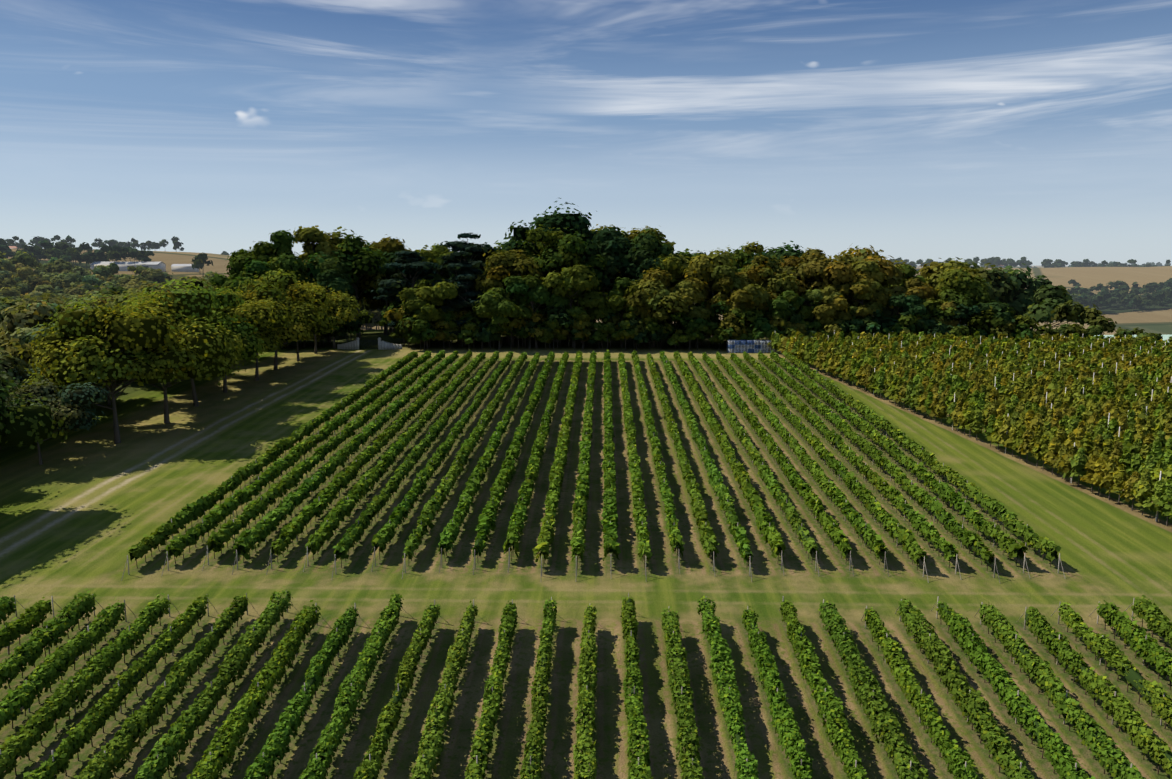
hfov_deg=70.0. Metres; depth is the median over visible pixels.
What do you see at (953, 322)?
park tree
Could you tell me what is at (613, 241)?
park tree
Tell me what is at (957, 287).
park tree
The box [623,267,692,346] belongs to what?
park tree
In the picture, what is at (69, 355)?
avenue tree
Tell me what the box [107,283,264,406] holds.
avenue tree
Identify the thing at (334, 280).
park tree
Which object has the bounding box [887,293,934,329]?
park tree
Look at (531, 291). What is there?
park tree
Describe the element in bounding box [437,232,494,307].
park tree
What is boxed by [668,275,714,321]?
park tree
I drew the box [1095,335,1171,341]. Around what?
building
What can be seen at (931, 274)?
park tree
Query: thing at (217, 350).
avenue tree
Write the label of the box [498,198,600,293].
park tree
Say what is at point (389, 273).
park tree
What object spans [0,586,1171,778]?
vineyard
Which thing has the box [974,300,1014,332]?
park tree
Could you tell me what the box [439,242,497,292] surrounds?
park tree
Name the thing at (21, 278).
wood
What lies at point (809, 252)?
park tree
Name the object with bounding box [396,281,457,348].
park tree
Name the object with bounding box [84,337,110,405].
verge tree
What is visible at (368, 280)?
park tree
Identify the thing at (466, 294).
park tree
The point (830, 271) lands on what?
park tree
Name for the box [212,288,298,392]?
avenue tree
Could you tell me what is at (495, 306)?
park tree
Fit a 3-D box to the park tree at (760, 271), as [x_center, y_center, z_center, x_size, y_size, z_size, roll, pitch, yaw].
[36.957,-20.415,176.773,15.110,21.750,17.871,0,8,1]
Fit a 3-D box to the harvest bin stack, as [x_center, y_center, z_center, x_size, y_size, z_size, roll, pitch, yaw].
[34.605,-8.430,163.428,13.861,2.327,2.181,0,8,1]
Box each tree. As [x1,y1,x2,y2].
[0,347,67,449]
[0,356,65,449]
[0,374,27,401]
[4,377,109,464]
[18,288,204,443]
[25,346,82,405]
[81,274,255,422]
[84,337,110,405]
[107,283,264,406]
[207,251,255,291]
[212,266,339,369]
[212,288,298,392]
[218,282,328,380]
[226,249,256,278]
[230,258,272,291]
[248,229,310,341]
[292,225,345,264]
[295,281,361,353]
[297,303,331,360]
[303,233,389,338]
[304,226,385,335]
[306,257,354,341]
[316,268,350,348]
[351,287,382,319]
[370,234,415,333]
[371,250,440,343]
[376,251,411,334]
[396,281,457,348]
[414,243,457,287]
[429,251,486,343]
[436,274,482,346]
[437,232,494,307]
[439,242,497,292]
[469,287,534,348]
[470,249,548,344]
[485,247,515,339]
[494,238,525,251]
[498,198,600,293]
[502,241,552,304]
[502,274,554,347]
[526,224,587,341]
[534,212,606,305]
[541,264,611,347]
[559,240,608,342]
[588,226,632,340]
[591,224,624,322]
[604,277,641,346]
[613,226,691,284]
[616,228,673,340]
[622,249,663,342]
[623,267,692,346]
[638,254,684,340]
[667,248,694,288]
[668,247,751,343]
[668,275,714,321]
[690,250,705,304]
[704,264,775,314]
[730,247,753,271]
[735,241,802,339]
[741,241,805,268]
[751,252,771,262]
[765,289,814,319]
[769,252,857,306]
[801,247,829,306]
[802,285,851,324]
[835,271,891,316]
[840,244,887,301]
[843,258,891,303]
[846,245,907,307]
[885,260,913,314]
[886,264,925,309]
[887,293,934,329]
[901,278,935,313]
[918,258,988,302]
[930,301,958,326]
[931,268,991,309]
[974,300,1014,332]
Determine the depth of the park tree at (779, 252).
198.88 m
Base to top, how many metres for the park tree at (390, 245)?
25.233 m
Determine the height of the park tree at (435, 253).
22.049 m
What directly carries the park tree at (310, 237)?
on the ground
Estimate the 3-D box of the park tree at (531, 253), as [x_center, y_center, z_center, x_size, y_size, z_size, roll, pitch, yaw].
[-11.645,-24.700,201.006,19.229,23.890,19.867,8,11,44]
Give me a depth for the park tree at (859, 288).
168.65 m
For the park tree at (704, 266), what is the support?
on the ground
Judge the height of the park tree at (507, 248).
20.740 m
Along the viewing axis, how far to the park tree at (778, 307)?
166.42 m
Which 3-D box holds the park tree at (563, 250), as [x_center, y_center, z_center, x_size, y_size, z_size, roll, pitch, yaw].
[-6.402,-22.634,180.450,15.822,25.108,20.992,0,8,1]
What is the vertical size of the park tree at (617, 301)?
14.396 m
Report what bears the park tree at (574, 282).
on the ground
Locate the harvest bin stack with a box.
[727,340,780,352]
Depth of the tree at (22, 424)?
71.38 m
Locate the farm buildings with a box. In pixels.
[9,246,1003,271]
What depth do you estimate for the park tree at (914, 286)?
170.56 m
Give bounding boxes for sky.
[0,0,1171,265]
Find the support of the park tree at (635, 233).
on the ground
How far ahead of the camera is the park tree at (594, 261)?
175.89 m
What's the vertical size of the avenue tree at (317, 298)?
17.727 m
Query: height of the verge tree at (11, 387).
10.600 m
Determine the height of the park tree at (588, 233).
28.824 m
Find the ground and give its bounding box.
[0,249,1171,778]
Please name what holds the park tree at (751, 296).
on the ground
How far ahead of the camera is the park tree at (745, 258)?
197.09 m
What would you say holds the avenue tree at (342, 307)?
on the ground
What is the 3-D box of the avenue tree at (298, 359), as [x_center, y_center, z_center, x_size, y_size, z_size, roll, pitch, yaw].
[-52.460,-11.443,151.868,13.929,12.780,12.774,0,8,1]
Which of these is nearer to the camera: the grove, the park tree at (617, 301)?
the park tree at (617, 301)
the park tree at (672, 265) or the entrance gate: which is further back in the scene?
the park tree at (672, 265)
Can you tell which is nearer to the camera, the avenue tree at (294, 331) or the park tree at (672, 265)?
the avenue tree at (294, 331)
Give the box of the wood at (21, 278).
[0,251,388,400]
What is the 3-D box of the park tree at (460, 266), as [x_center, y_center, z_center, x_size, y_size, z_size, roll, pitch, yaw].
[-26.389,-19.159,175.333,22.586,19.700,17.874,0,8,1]
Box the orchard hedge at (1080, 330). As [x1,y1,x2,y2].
[1032,323,1171,341]
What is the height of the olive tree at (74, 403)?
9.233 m
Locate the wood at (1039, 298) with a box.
[19,245,1089,331]
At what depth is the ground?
61.30 m
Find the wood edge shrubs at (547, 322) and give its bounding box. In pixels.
[282,295,1039,350]
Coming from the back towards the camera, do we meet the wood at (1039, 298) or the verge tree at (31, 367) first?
the wood at (1039, 298)
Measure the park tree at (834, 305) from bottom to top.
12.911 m
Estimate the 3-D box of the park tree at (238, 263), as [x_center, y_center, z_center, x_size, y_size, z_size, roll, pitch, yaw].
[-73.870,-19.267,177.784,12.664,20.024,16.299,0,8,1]
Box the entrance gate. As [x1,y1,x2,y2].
[337,338,401,349]
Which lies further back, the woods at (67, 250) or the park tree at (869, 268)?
the woods at (67, 250)
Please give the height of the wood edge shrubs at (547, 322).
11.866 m
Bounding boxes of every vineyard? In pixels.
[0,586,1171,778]
[121,350,1065,582]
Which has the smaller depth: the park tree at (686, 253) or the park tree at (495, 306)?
the park tree at (495, 306)
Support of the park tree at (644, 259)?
on the ground
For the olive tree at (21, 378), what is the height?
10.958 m
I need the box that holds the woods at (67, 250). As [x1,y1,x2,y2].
[0,235,1171,334]
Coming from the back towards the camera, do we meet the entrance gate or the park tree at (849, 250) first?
the park tree at (849, 250)
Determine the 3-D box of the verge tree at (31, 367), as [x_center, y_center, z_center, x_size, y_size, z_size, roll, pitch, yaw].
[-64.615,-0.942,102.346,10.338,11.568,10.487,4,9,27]
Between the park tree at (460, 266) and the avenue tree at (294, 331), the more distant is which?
the park tree at (460, 266)
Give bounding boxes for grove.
[958,299,1116,336]
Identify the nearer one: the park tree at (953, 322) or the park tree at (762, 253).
the park tree at (953, 322)
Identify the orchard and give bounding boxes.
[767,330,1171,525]
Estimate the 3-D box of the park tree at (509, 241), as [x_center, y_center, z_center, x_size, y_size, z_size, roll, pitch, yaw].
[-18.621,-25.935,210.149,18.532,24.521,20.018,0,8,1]
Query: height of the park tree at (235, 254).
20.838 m
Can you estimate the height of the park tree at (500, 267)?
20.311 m
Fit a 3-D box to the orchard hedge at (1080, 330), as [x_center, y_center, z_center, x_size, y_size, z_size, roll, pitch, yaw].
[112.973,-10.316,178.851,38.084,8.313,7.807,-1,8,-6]
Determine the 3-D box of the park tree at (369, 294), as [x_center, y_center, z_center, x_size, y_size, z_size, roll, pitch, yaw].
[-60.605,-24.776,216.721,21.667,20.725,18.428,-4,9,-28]
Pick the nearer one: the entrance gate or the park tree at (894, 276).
the entrance gate
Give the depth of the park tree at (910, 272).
182.29 m
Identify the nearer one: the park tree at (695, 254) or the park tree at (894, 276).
the park tree at (894, 276)
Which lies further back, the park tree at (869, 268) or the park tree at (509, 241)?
the park tree at (509, 241)
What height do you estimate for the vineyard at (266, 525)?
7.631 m
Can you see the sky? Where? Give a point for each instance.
(1037, 131)
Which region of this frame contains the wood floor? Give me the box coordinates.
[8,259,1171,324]
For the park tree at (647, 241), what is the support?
on the ground
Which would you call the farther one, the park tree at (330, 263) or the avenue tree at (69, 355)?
the park tree at (330, 263)
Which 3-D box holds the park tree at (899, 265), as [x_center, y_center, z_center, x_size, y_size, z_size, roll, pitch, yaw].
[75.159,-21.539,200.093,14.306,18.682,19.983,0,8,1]
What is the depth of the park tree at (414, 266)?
174.58 m
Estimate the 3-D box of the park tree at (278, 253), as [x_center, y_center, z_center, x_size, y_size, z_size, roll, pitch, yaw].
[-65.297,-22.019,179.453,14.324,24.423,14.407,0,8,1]
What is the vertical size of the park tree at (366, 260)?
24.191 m
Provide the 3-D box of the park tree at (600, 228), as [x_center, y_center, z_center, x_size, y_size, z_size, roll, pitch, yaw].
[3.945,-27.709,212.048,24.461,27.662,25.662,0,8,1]
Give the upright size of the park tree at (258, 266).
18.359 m

